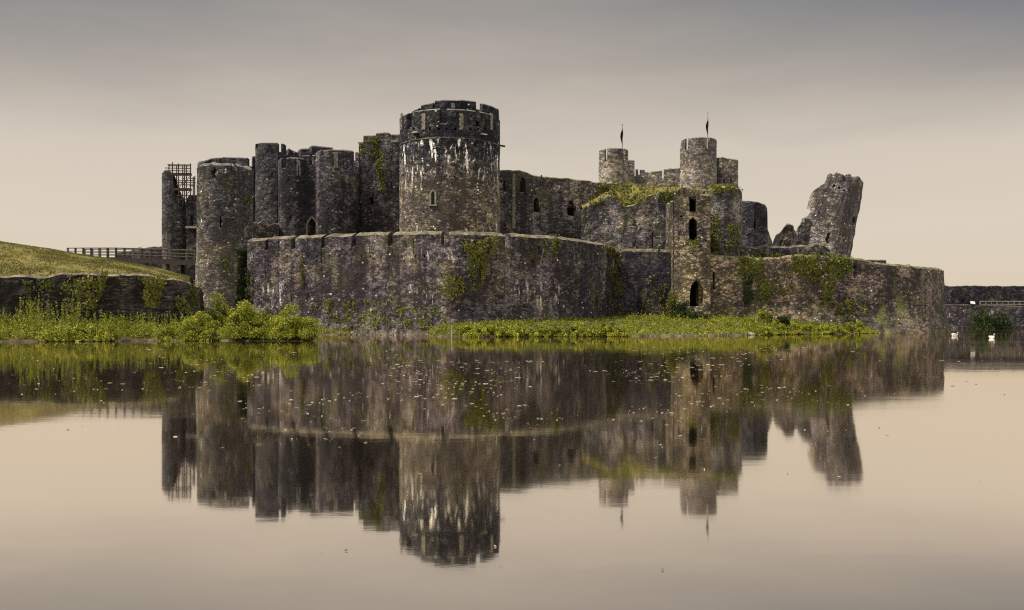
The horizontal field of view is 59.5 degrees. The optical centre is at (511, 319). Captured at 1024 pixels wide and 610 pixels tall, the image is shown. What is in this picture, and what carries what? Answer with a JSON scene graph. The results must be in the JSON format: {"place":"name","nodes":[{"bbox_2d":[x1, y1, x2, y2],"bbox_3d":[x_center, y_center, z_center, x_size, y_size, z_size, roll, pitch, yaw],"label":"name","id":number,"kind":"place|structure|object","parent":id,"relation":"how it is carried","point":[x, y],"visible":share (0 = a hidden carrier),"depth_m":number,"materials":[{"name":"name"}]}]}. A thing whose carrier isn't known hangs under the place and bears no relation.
{"place":"outdoors","nodes":[
{"label":"outdoors","id":0,"kind":"place"},
{"bbox_2d":[0,241,189,282],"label":"hill","id":1,"kind":"structure","parent":0,"point":[62,266],"depth_m":71.66,"materials":[{"name":"green plant"}]},
{"bbox_2d":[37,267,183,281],"bbox_3d":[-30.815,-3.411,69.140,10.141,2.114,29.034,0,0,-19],"label":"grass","id":2,"kind":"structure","parent":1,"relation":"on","point":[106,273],"depth_m":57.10,"materials":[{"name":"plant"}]},
{"bbox_2d":[117,246,161,268],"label":"causeway wall","id":3,"kind":"structure","parent":1,"relation":"on","point":[154,264],"depth_m":100.36,"materials":[{"name":"stone"}]},
{"bbox_2d":[162,170,185,274],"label":"broken tower","id":4,"kind":"structure","parent":1,"relation":"on","point":[173,223],"depth_m":95.28,"materials":[{"name":"stone"}]},
{"bbox_2d":[165,162,195,205],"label":"scaffold","id":5,"kind":"object","parent":4,"relation":"on","point":[182,174],"visible":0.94,"depth_m":94.95,"materials":[{"name":"grey metal"}]},
{"bbox_2d":[0,335,313,341],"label":"bank","id":6,"kind":"structure","parent":0,"point":[123,338],"depth_m":52.34,"materials":[{"name":"plant"}]},
{"bbox_2d":[34,328,57,341],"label":"bush","id":7,"kind":"object","parent":6,"relation":"on","point":[43,333],"visible":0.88,"depth_m":51.01,"materials":[{"name":"green plant"}]},
{"bbox_2d":[18,289,80,333],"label":"undergrowth","id":8,"kind":"object","parent":6,"relation":"on","point":[31,315],"visible":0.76,"depth_m":53.23,"materials":[{"name":"green plant"}]},
{"bbox_2d":[51,324,78,340],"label":"bush","id":9,"kind":"object","parent":6,"relation":"on","point":[75,329],"visible":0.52,"depth_m":51.38,"materials":[{"name":"green plant"}]},
{"bbox_2d":[77,323,101,340],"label":"bush","id":10,"kind":"object","parent":6,"relation":"on","point":[91,326],"visible":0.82,"depth_m":51.74,"materials":[{"name":"green plant"}]},
{"bbox_2d":[0,272,205,325],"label":"slate wall","id":11,"kind":"structure","parent":6,"relation":"on","point":[125,294],"depth_m":56.04,"materials":[{"name":"stone"}]},
{"bbox_2d":[21,278,71,294],"bbox_3d":[-28.801,-2.042,55.476,3.107,1.063,0.558,0,0,-4],"label":"ivy","id":12,"kind":"object","parent":11,"relation":"attached to","point":[47,285],"visible":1,"depth_m":55.42,"materials":[{"name":"green plant"}]},
{"bbox_2d":[73,274,106,317],"bbox_3d":[-26.352,-1.487,55.788,2.175,2.735,0.680,0,0,-9],"label":"ivy","id":13,"kind":"object","parent":11,"relation":"attached to","point":[99,283],"visible":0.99,"depth_m":55.75,"materials":[{"name":"green plant"}]},
{"bbox_2d":[139,273,166,308],"bbox_3d":[-22.757,-1.850,56.788,1.690,2.351,0.665,0,0,-26],"label":"ivy","id":14,"kind":"object","parent":11,"relation":"attached to","point":[153,286],"visible":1,"depth_m":56.71,"materials":[{"name":"green plant"}]},
{"bbox_2d":[173,280,203,314],"bbox_3d":[-21.066,-1.464,58.498,1.002,2.322,2.576,0,0,14],"label":"ivy","id":15,"kind":"object","parent":11,"relation":"attached to","point":[182,298],"visible":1,"depth_m":58.27,"materials":[{"name":"green plant"}]},
{"bbox_2d":[0,304,212,341],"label":"undergrowth","id":16,"kind":"object","parent":6,"relation":"on","point":[127,328],"visible":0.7,"depth_m":52.84,"materials":[{"name":"green plant"}]},
{"bbox_2d":[96,322,121,340],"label":"bush","id":17,"kind":"object","parent":6,"relation":"on","point":[108,326],"visible":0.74,"depth_m":51.98,"materials":[{"name":"green plant"}]},
{"bbox_2d":[159,326,177,340],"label":"bush","id":18,"kind":"object","parent":6,"relation":"on","point":[168,330],"visible":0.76,"depth_m":52.59,"materials":[{"name":"green plant"}]},
{"bbox_2d":[172,326,198,340],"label":"bush","id":19,"kind":"object","parent":6,"relation":"on","point":[186,331],"visible":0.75,"depth_m":52.69,"materials":[{"name":"green plant"}]},
{"bbox_2d":[176,311,222,335],"bbox_3d":[-18.967,0.425,54.265,3.296,1.988,2.440,0,0,33],"label":"round bush","id":20,"kind":"object","parent":6,"relation":"on","point":[204,318],"visible":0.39,"depth_m":54.08,"materials":[{"name":"green plant"}]},
{"bbox_2d":[196,326,220,340],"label":"bush","id":21,"kind":"object","parent":6,"relation":"on","point":[209,332],"visible":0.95,"depth_m":52.86,"materials":[{"name":"green plant"}]},
{"bbox_2d":[202,292,234,327],"bbox_3d":[-20.184,-0.626,61.897,2.847,2.682,2.563,0,0,0],"label":"tall shrub","id":22,"kind":"object","parent":6,"relation":"on","point":[222,315],"visible":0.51,"depth_m":61.73,"materials":[{"name":"green plant"}]},
{"bbox_2d":[195,157,253,314],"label":"corner tower","id":23,"kind":"structure","parent":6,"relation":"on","point":[225,221],"depth_m":80.77,"materials":[{"name":"stone"}]},
{"bbox_2d":[234,248,251,304],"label":"ivy","id":24,"kind":"object","parent":23,"relation":"attached to","point":[243,268],"visible":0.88,"depth_m":81.11,"materials":[{"name":"green plant"}]},
{"bbox_2d":[216,299,269,339],"bbox_3d":[-15.882,0.083,53.509,3.644,2.675,3.127,0,0,0],"label":"round bush","id":25,"kind":"object","parent":6,"relation":"on","point":[242,321],"visible":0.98,"depth_m":53.10,"materials":[{"name":"green plant"}]},
{"bbox_2d":[262,302,321,339],"bbox_3d":[-13.310,0.180,53.600,3.887,2.486,3.019,0,0,0],"label":"round bush","id":26,"kind":"object","parent":6,"relation":"on","point":[282,326],"visible":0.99,"depth_m":53.14,"materials":[{"name":"green plant"}]},
{"bbox_2d":[315,330,350,334],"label":"bank","id":27,"kind":"structure","parent":0,"point":[338,333],"depth_m":73.90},
{"bbox_2d":[316,323,358,334],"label":"undergrowth","id":28,"kind":"object","parent":27,"relation":"on","point":[329,329],"visible":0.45,"depth_m":74.15,"materials":[{"name":"green plant"}]},
{"bbox_2d":[0,328,1023,609],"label":"water","id":29,"kind":"structure","parent":0,"point":[222,500],"depth_m":7.28,"materials":[{"name":"liquid"}]},
{"bbox_2d":[67,247,195,283],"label":"footbridge","id":30,"kind":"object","parent":29,"relation":"in","point":[168,261],"visible":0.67,"depth_m":89.33,"materials":[{"name":"wood"}]},
{"bbox_2d":[17,347,1023,569],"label":"floating leaves","id":31,"kind":"object","parent":29,"relation":"on","point":[490,388],"visible":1,"depth_m":16.97,"materials":[{"name":"plant"}]},
{"bbox_2d":[966,304,997,328],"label":"bush","id":32,"kind":"object","parent":29,"relation":"in","point":[984,320],"visible":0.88,"depth_m":122.62,"materials":[{"name":"green plant"}]},
{"bbox_2d":[944,285,1023,328],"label":"dam wall","id":33,"kind":"structure","parent":29,"relation":"in","point":[958,307],"depth_m":130.08,"materials":[{"name":"stone"}]},
{"bbox_2d":[980,301,1023,305],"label":"railing","id":34,"kind":"object","parent":33,"relation":"on","point":[1008,304],"visible":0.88,"depth_m":127.89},
{"bbox_2d":[991,311,1016,328],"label":"bush","id":35,"kind":"object","parent":29,"relation":"in","point":[999,322],"visible":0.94,"depth_m":122.61,"materials":[{"name":"green plant"}]},
{"bbox_2d":[0,0,1023,285],"label":"sky","id":36,"kind":"structure","parent":0,"point":[921,101],"materials":[{"name":"grey"}]},
{"bbox_2d":[425,319,868,336],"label":"bank","id":37,"kind":"structure","parent":0,"point":[645,334],"depth_m":69.54,"materials":[{"name":"plant"}]},
{"bbox_2d":[456,324,476,336],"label":"bush","id":38,"kind":"object","parent":37,"relation":"on","point":[468,331],"visible":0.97,"depth_m":65.31,"materials":[{"name":"green plant"}]},
{"bbox_2d":[472,323,493,336],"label":"bush","id":39,"kind":"object","parent":37,"relation":"on","point":[480,329],"visible":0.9,"depth_m":65.17,"materials":[{"name":"green plant"}]},
{"bbox_2d":[492,325,511,336],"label":"bush","id":40,"kind":"object","parent":37,"relation":"on","point":[501,329],"visible":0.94,"depth_m":65.17,"materials":[{"name":"green plant"}]},
{"bbox_2d":[506,321,524,336],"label":"bush","id":41,"kind":"object","parent":37,"relation":"on","point":[516,326],"visible":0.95,"depth_m":65.36,"materials":[{"name":"green plant"}]},
{"bbox_2d":[527,324,543,336],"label":"bush","id":42,"kind":"object","parent":37,"relation":"on","point":[536,332],"visible":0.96,"depth_m":65.53,"materials":[{"name":"green plant"}]},
{"bbox_2d":[536,327,553,336],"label":"bush","id":43,"kind":"object","parent":37,"relation":"on","point":[547,333],"visible":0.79,"depth_m":65.53,"materials":[{"name":"green plant"}]},
{"bbox_2d":[549,324,565,336],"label":"bush","id":44,"kind":"object","parent":37,"relation":"on","point":[556,331],"visible":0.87,"depth_m":65.67,"materials":[{"name":"green plant"}]},
{"bbox_2d":[570,322,584,336],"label":"bush","id":45,"kind":"object","parent":37,"relation":"on","point":[577,329],"visible":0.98,"depth_m":65.99,"materials":[{"name":"green plant"}]},
{"bbox_2d":[582,324,602,336],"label":"bush","id":46,"kind":"object","parent":37,"relation":"on","point":[593,333],"visible":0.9,"depth_m":65.80,"materials":[{"name":"green plant"}]},
{"bbox_2d":[598,323,613,336],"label":"bush","id":47,"kind":"object","parent":37,"relation":"on","point":[605,329],"visible":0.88,"depth_m":66.00,"materials":[{"name":"green plant"}]},
{"bbox_2d":[609,321,630,336],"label":"bush","id":48,"kind":"object","parent":37,"relation":"on","point":[622,329],"visible":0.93,"depth_m":66.25,"materials":[{"name":"green plant"}]},
{"bbox_2d":[425,310,879,335],"bbox_3d":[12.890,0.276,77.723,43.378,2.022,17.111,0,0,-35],"label":"undergrowth","id":49,"kind":"object","parent":37,"relation":"on","point":[443,329],"visible":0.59,"depth_m":73.61,"materials":[{"name":"green plant"}]},
{"bbox_2d":[665,291,679,317],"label":"tall shrub","id":50,"kind":"object","parent":37,"relation":"on","point":[672,303],"visible":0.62,"depth_m":80.24,"materials":[{"name":"green plant"}]},
{"bbox_2d":[674,299,690,314],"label":"tall shrub","id":51,"kind":"object","parent":37,"relation":"on","point":[683,305],"visible":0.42,"depth_m":80.02,"materials":[{"name":"green plant"}]},
{"bbox_2d":[670,308,711,319],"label":"tall shrub","id":52,"kind":"object","parent":37,"relation":"on","point":[686,313],"visible":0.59,"depth_m":79.15,"materials":[{"name":"green plant"}]},
{"bbox_2d":[746,325,764,334],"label":"bush","id":53,"kind":"object","parent":37,"relation":"on","point":[761,330],"visible":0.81,"depth_m":72.59,"materials":[{"name":"green plant"}]},
{"bbox_2d":[754,306,776,323],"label":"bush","id":54,"kind":"object","parent":37,"relation":"on","point":[765,316],"visible":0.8,"depth_m":80.36,"materials":[{"name":"green plant"}]},
{"bbox_2d":[770,321,784,334],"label":"bush","id":55,"kind":"object","parent":37,"relation":"on","point":[778,329],"visible":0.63,"depth_m":74.31,"materials":[{"name":"green plant"}]},
{"bbox_2d":[777,314,792,324],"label":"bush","id":56,"kind":"object","parent":37,"relation":"on","point":[784,320],"visible":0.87,"depth_m":79.18,"materials":[{"name":"green plant"}]},
{"bbox_2d":[779,323,796,334],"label":"bush","id":57,"kind":"object","parent":37,"relation":"on","point":[784,328],"visible":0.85,"depth_m":75.28,"materials":[{"name":"green plant"}]},
{"bbox_2d":[799,324,818,333],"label":"bush","id":58,"kind":"object","parent":37,"relation":"on","point":[811,328],"visible":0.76,"depth_m":77.20,"materials":[{"name":"green plant"}]},
{"bbox_2d":[820,324,836,332],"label":"bush","id":59,"kind":"object","parent":37,"relation":"on","point":[829,328],"visible":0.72,"depth_m":78.32,"materials":[{"name":"green plant"}]},
{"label":"castle ground","id":60,"kind":"structure","parent":0,"visible":0},
{"bbox_2d":[185,195,196,283],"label":"link wall","id":61,"kind":"structure","parent":60,"relation":"on","point":[191,224],"depth_m":95.20,"materials":[{"name":"stone"}]},
{"bbox_2d":[253,220,278,237],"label":"ruin","id":62,"kind":"object","parent":60,"relation":"on","point":[261,229],"visible":0.23,"depth_m":91.47,"materials":[{"name":"stone"}]},
{"bbox_2d":[255,143,287,225],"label":"stair turret","id":63,"kind":"object","parent":60,"relation":"on","point":[268,156],"visible":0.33,"depth_m":95.39,"materials":[{"name":"stone"}]},
{"bbox_2d":[249,146,332,221],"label":"wall","id":64,"kind":"structure","parent":60,"relation":"on","point":[311,150],"depth_m":100.03,"materials":[{"name":"stone"}]},
{"bbox_2d":[278,157,311,235],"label":"gatehouse drum","id":65,"kind":"object","parent":60,"relation":"on","point":[291,200],"visible":0.48,"depth_m":92.39,"materials":[{"name":"stone"}]},
{"bbox_2d":[302,155,315,234],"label":"gatehouse passage","id":66,"kind":"object","parent":60,"relation":"on","point":[310,212],"visible":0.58,"depth_m":92.65,"materials":[{"name":"stone"}]},
{"bbox_2d":[316,149,360,234],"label":"gatehouse drum","id":67,"kind":"object","parent":60,"relation":"on","point":[338,193],"visible":0.6,"depth_m":91.22,"materials":[{"name":"stone"}]},
{"bbox_2d":[354,132,399,232],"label":"ivy tower","id":68,"kind":"structure","parent":60,"relation":"on","point":[379,211],"depth_m":92.57,"materials":[{"name":"stone"}]},
{"bbox_2d":[358,135,386,191],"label":"ivy","id":69,"kind":"object","parent":68,"relation":"attached to","point":[378,138],"visible":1,"depth_m":92.47,"materials":[{"name":"green plant"}]},
{"bbox_2d":[247,231,616,334],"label":"bastion wall","id":70,"kind":"structure","parent":60,"relation":"on","point":[571,277],"depth_m":75.11,"materials":[{"name":"stone"}]},
{"bbox_2d":[298,251,304,288],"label":"ivy","id":71,"kind":"object","parent":70,"relation":"attached to","point":[301,272],"visible":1,"depth_m":77.03,"materials":[{"name":"green plant"}]},
{"bbox_2d":[307,298,447,328],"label":"ivy","id":72,"kind":"object","parent":70,"relation":"attached to","point":[384,321],"visible":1,"depth_m":73.49,"materials":[{"name":"green plant"}]},
{"bbox_2d":[440,263,466,300],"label":"ivy","id":73,"kind":"object","parent":70,"relation":"attached to","point":[451,280],"visible":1,"depth_m":72.86,"materials":[{"name":"green plant"}]},
{"bbox_2d":[466,257,489,291],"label":"ivy","id":74,"kind":"object","parent":70,"relation":"attached to","point":[475,271],"visible":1,"depth_m":73.31,"materials":[{"name":"green plant"}]},
{"bbox_2d":[462,234,498,267],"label":"ivy","id":75,"kind":"object","parent":70,"relation":"attached to","point":[477,251],"visible":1,"depth_m":73.33,"materials":[{"name":"green plant"}]},
{"bbox_2d":[519,236,549,265],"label":"ivy","id":76,"kind":"object","parent":70,"relation":"attached to","point":[539,243],"visible":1,"depth_m":76.09,"materials":[{"name":"green plant"}]},
{"bbox_2d":[550,234,561,254],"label":"ivy","id":77,"kind":"object","parent":70,"relation":"attached to","point":[555,246],"visible":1,"depth_m":77.12,"materials":[{"name":"green plant"}]},
{"bbox_2d":[605,243,625,314],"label":"ivy","id":78,"kind":"object","parent":70,"relation":"attached to","point":[617,283],"visible":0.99,"depth_m":86.11,"materials":[{"name":"green plant"}]},
{"bbox_2d":[399,100,504,244],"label":"round tower","id":79,"kind":"structure","parent":60,"relation":"on","point":[449,165],"depth_m":84.14,"materials":[{"name":"stone"}]},
{"bbox_2d":[429,189,436,205],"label":"window","id":80,"kind":"structure","parent":79,"relation":"in","point":[433,194],"depth_m":83.64,"materials":[{"name":"stone"}]},
{"bbox_2d":[500,170,635,239],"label":"hall wall","id":81,"kind":"structure","parent":60,"relation":"on","point":[530,204],"depth_m":92.72,"materials":[{"name":"stone"}]},
{"bbox_2d":[599,148,627,183],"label":"flag tower","id":82,"kind":"structure","parent":60,"relation":"on","point":[613,167],"depth_m":159.70,"materials":[{"name":"stone"}]},
{"bbox_2d":[628,160,634,184],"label":"side turret","id":83,"kind":"object","parent":60,"relation":"on","point":[631,170],"visible":0.1,"depth_m":163.01,"materials":[{"name":"stone"}]},
{"bbox_2d":[614,248,670,317],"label":"recess wall","id":84,"kind":"structure","parent":60,"relation":"on","point":[639,267],"depth_m":85.56,"materials":[{"name":"stone"}]},
{"bbox_2d":[639,275,670,313],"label":"ivy","id":85,"kind":"object","parent":84,"relation":"attached to","point":[660,298],"visible":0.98,"depth_m":85.14,"materials":[{"name":"green plant"}]},
{"bbox_2d":[581,185,708,252],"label":"ruined wall","id":86,"kind":"structure","parent":60,"relation":"on","point":[640,225],"depth_m":88.71,"materials":[{"name":"grey stone"}]},
{"bbox_2d":[588,184,622,208],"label":"ivy","id":87,"kind":"object","parent":86,"relation":"attached to","point":[595,195],"visible":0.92,"depth_m":91.18,"materials":[{"name":"green plant"}]},
{"bbox_2d":[598,181,710,208],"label":"grass","id":88,"kind":"structure","parent":86,"relation":"on","point":[653,189],"depth_m":89.71,"materials":[{"name":"plant"}]},
{"bbox_2d":[657,189,673,203],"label":"ivy","id":89,"kind":"object","parent":86,"relation":"attached to","point":[669,194],"visible":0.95,"depth_m":87.67,"materials":[{"name":"green plant"}]},
{"bbox_2d":[635,168,679,186],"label":"battlement","id":90,"kind":"object","parent":60,"relation":"on","point":[671,176],"visible":0.11,"depth_m":164.21,"materials":[{"name":"stone"}]},
{"bbox_2d":[665,186,709,313],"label":"gate tower","id":91,"kind":"structure","parent":60,"relation":"on","point":[687,218],"depth_m":82.67,"materials":[{"name":"stone"}]},
{"bbox_2d":[680,137,716,193],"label":"flag tower","id":92,"kind":"structure","parent":60,"relation":"on","point":[698,163],"depth_m":157.21,"materials":[{"name":"stone"}]},
{"bbox_2d":[703,184,741,255],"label":"ivy drum","id":93,"kind":"object","parent":60,"relation":"on","point":[726,208],"visible":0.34,"depth_m":88.19,"materials":[{"name":"grey stone"}]},
{"bbox_2d":[710,214,722,248],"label":"ivy","id":94,"kind":"object","parent":93,"relation":"attached to","point":[716,222],"visible":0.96,"depth_m":88.22,"materials":[{"name":"green plant"}]},
{"bbox_2d":[710,182,742,194],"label":"ivy","id":95,"kind":"object","parent":93,"relation":"attached to","point":[715,187],"visible":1,"depth_m":88.18,"materials":[{"name":"green plant"}]},
{"bbox_2d":[725,220,742,249],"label":"ivy","id":96,"kind":"object","parent":93,"relation":"attached to","point":[735,237],"visible":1,"depth_m":88.04,"materials":[{"name":"green plant"}]},
{"bbox_2d":[717,157,737,187],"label":"side turret","id":97,"kind":"object","parent":60,"relation":"on","point":[727,170],"visible":0.2,"depth_m":160.81,"materials":[{"name":"stone"}]},
{"bbox_2d":[742,201,771,247],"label":"ruined block","id":98,"kind":"structure","parent":60,"relation":"on","point":[755,232],"depth_m":95.23,"materials":[{"name":"stone"}]},
{"bbox_2d":[740,243,831,257],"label":"ruin","id":99,"kind":"object","parent":60,"relation":"on","point":[821,249],"visible":0.26,"depth_m":89.06,"materials":[{"name":"stone"}]},
{"bbox_2d":[772,223,802,246],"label":"rubble peak","id":100,"kind":"structure","parent":60,"relation":"on","point":[787,236],"depth_m":102.69,"materials":[{"name":"stone"}]},
{"bbox_2d":[796,218,811,244],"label":"rubble flank","id":101,"kind":"object","parent":60,"relation":"on","point":[803,229],"visible":0.19,"depth_m":111.67,"materials":[{"name":"stone"}]},
{"bbox_2d":[710,254,952,332],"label":"curtain wall","id":102,"kind":"structure","parent":60,"relation":"on","point":[908,298],"depth_m":84.02,"materials":[{"name":"stone"}]},
{"bbox_2d":[742,273,756,304],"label":"ivy","id":103,"kind":"object","parent":102,"relation":"attached to","point":[744,297],"visible":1,"depth_m":83.11,"materials":[{"name":"green plant"}]},
{"bbox_2d":[735,254,764,285],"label":"ivy","id":104,"kind":"object","parent":102,"relation":"attached to","point":[758,270],"visible":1,"depth_m":83.16,"materials":[{"name":"green plant"}]},
{"bbox_2d":[757,275,772,303],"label":"ivy","id":105,"kind":"object","parent":102,"relation":"attached to","point":[765,296],"visible":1,"depth_m":83.24,"materials":[{"name":"green plant"}]},
{"bbox_2d":[774,261,797,293],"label":"ivy","id":106,"kind":"object","parent":102,"relation":"attached to","point":[787,276],"visible":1,"depth_m":83.42,"materials":[{"name":"green plant"}]},
{"bbox_2d":[711,250,861,259],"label":"grass","id":107,"kind":"structure","parent":102,"relation":"on","point":[780,255],"depth_m":84.01,"materials":[{"name":"green plant"}]},
{"bbox_2d":[791,251,855,304],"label":"ivy","id":108,"kind":"object","parent":102,"relation":"attached to","point":[841,266],"visible":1,"depth_m":83.77,"materials":[{"name":"green plant"}]},
{"bbox_2d":[833,297,871,318],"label":"ivy","id":109,"kind":"object","parent":102,"relation":"attached to","point":[849,305],"visible":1,"depth_m":83.91,"materials":[{"name":"green plant"}]},
{"bbox_2d":[805,172,863,257],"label":"leaning tower","id":110,"kind":"structure","parent":60,"relation":"on","point":[834,204],"depth_m":110.65,"materials":[{"name":"stone"}]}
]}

